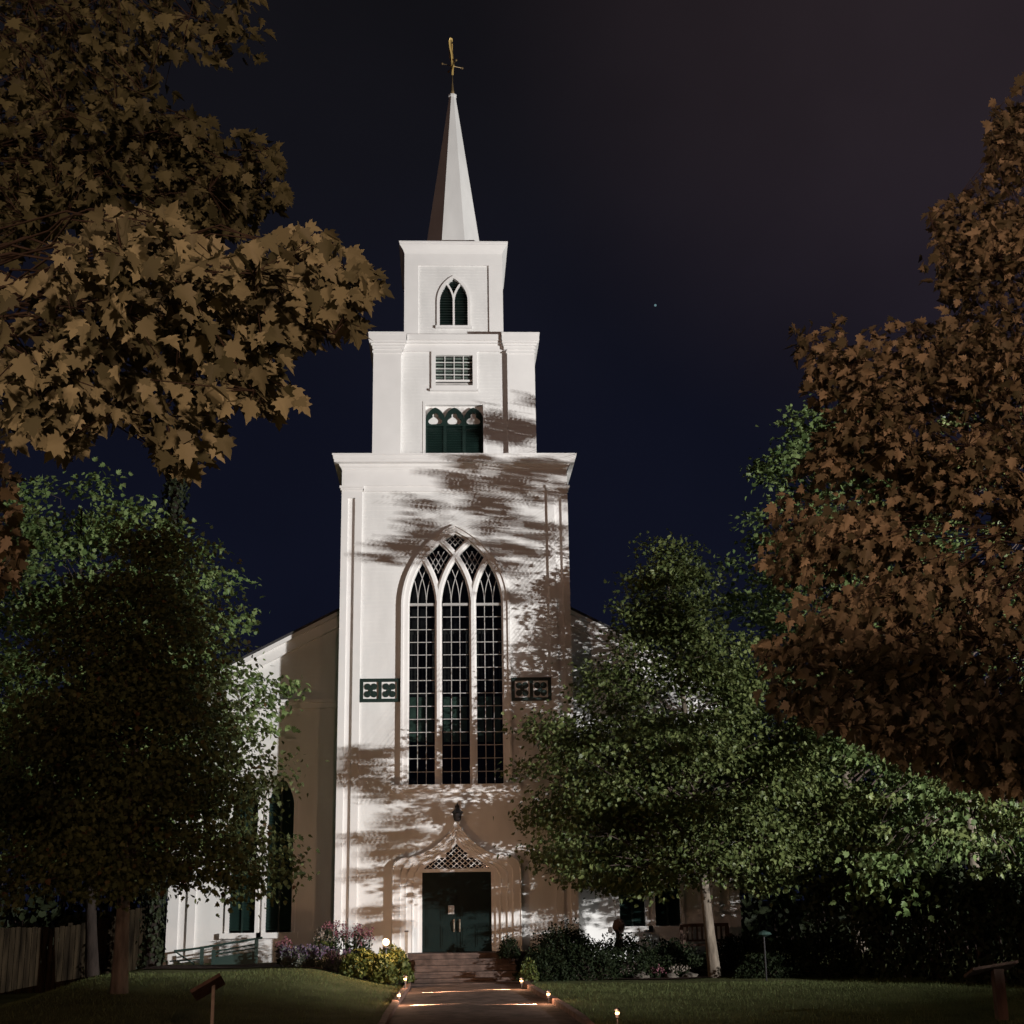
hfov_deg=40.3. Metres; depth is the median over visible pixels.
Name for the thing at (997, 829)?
maple tree
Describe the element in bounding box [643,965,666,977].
bedding flower
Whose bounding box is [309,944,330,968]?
lavender plant
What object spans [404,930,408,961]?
step rail post
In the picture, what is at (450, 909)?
notice
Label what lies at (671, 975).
garden stone
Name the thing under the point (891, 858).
maple tree
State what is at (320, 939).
white flower
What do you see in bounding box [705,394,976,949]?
maple tree
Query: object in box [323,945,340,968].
lavender plant
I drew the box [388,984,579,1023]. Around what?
path
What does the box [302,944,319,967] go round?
lavender plant
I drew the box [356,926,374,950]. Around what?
pink flower
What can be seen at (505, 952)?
shrub
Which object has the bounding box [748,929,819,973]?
shrub
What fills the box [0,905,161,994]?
wooden fence
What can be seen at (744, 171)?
sky
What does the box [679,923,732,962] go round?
garden bench
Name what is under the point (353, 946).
pink flower
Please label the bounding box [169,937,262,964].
ramp railing
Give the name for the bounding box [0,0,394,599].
maple tree
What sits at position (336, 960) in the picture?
lavender plant
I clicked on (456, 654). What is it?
gothic window
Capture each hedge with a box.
[0,672,167,966]
[734,733,1023,949]
[798,851,1023,986]
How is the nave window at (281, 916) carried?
in the church
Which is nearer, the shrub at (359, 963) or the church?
the shrub at (359, 963)
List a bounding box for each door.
[422,872,456,951]
[457,872,491,951]
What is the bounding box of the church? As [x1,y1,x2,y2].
[163,37,743,964]
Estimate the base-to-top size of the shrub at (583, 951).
1.164 m
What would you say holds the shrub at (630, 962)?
on the planting bed at (702, 973)
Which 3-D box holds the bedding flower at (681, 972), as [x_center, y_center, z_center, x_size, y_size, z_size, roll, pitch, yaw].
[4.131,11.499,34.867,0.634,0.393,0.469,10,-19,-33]
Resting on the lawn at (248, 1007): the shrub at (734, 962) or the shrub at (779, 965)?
the shrub at (779, 965)
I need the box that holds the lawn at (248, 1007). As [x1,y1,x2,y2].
[0,900,1023,1023]
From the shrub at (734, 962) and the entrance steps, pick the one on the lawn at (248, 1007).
the entrance steps
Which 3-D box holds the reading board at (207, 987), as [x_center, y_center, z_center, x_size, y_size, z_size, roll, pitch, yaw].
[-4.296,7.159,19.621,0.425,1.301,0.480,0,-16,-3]
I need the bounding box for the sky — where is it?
[0,0,1023,912]
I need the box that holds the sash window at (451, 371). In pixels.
[430,351,478,391]
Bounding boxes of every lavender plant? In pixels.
[276,944,295,967]
[286,944,310,967]
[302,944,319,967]
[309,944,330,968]
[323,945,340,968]
[331,947,349,970]
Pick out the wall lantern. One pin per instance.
(457, 812)
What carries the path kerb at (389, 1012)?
on the lawn at (248, 1007)
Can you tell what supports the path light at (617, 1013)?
on the lawn at (248, 1007)
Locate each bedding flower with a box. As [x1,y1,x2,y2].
[617,967,636,979]
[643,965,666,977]
[669,964,690,976]
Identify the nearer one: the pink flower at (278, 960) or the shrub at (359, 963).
the shrub at (359, 963)
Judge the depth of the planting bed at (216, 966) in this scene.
34.19 m
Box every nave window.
[219,781,261,938]
[261,776,297,937]
[612,777,648,931]
[649,776,688,931]
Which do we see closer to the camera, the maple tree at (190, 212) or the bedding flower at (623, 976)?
the maple tree at (190, 212)
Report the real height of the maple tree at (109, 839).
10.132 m
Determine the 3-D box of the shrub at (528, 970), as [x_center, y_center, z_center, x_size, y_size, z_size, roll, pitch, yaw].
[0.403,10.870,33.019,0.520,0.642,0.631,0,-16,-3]
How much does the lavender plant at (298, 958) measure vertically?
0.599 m
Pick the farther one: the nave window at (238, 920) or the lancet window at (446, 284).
the lancet window at (446, 284)
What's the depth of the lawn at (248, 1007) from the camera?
27.07 m
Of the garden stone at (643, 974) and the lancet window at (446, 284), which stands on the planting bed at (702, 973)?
the garden stone at (643, 974)
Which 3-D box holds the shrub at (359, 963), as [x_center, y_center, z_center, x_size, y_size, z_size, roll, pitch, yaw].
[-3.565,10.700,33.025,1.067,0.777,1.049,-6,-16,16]
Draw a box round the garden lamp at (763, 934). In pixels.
[756,930,770,980]
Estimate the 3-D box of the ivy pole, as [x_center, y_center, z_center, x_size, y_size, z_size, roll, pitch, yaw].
[-9.270,4.699,37.193,0.999,15.380,1.061,0,-16,-3]
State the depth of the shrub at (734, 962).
36.16 m
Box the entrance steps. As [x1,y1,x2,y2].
[408,951,526,985]
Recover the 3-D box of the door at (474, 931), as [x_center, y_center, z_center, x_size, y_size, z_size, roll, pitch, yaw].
[-0.993,10.487,36.624,0.900,2.003,0.148,0,-16,-3]
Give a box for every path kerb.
[378,982,410,1023]
[522,980,593,1023]
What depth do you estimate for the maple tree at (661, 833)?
35.15 m
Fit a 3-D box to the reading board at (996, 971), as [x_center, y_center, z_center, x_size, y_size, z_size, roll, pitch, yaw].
[8.136,8.153,23.571,0.793,1.111,0.480,0,-16,-3]
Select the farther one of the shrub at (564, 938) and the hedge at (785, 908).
the hedge at (785, 908)
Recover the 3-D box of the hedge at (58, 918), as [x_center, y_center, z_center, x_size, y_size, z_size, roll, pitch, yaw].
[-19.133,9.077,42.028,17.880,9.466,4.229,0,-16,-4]
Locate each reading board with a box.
[190,973,224,1023]
[963,960,1017,1019]
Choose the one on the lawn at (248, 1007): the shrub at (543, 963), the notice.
the shrub at (543, 963)
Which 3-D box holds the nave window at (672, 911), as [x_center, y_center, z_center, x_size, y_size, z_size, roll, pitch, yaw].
[4.239,9.379,38.737,1.110,4.355,0.290,0,-16,-3]
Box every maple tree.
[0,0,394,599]
[0,457,310,979]
[0,511,330,993]
[493,528,914,977]
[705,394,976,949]
[750,72,1023,803]
[813,532,1023,979]
[843,400,1023,879]
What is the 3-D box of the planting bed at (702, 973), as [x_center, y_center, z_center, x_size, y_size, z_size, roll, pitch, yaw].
[4.344,11.831,35.954,7.500,0.214,3.648,0,-16,-3]
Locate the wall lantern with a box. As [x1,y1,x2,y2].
[452,802,462,820]
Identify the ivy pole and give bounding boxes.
[135,415,192,969]
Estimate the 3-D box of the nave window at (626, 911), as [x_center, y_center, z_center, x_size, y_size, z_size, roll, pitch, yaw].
[3.260,9.381,38.690,1.110,4.355,0.290,0,-16,-3]
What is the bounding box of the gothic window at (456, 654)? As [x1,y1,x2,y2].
[391,524,520,793]
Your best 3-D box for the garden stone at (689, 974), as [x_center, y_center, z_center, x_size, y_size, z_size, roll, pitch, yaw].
[4.448,11.559,34.706,0.350,0.221,0.330,-16,-21,42]
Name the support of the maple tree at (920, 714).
on the lawn at (248, 1007)
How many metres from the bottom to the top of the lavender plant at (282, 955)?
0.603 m
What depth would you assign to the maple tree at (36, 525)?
36.63 m
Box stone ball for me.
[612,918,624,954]
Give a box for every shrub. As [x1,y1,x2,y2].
[338,947,377,978]
[367,943,416,984]
[496,934,523,962]
[512,944,578,981]
[518,918,596,967]
[518,957,539,982]
[558,935,621,980]
[587,927,669,977]
[633,937,705,973]
[701,932,766,969]
[732,950,800,978]
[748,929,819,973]
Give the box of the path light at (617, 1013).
[614,1007,619,1023]
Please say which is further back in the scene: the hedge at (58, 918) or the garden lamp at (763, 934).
the hedge at (58, 918)
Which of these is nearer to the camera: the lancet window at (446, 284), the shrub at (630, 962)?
the shrub at (630, 962)
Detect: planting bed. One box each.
[142,963,404,984]
[544,964,831,978]
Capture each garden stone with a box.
[632,971,650,979]
[664,973,676,977]
[682,972,697,978]
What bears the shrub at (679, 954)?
on the planting bed at (702, 973)
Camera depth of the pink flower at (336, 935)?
35.21 m
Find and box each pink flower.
[274,935,292,964]
[321,920,346,952]
[339,921,360,952]
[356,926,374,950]
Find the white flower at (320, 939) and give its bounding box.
[313,928,334,949]
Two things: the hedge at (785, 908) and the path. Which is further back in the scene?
the hedge at (785, 908)
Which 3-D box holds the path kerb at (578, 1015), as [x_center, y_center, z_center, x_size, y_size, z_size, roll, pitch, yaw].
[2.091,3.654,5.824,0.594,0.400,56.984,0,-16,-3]
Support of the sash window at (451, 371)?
in the church
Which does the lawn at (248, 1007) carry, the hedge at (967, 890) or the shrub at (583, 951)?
the hedge at (967, 890)
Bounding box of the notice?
[448,905,453,913]
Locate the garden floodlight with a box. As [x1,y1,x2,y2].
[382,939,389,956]
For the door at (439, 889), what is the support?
in the church
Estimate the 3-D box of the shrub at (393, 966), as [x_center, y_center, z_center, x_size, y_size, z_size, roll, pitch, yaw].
[-2.835,10.655,32.865,1.185,0.996,1.131,-10,-18,30]
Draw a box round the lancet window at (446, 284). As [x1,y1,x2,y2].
[436,275,471,328]

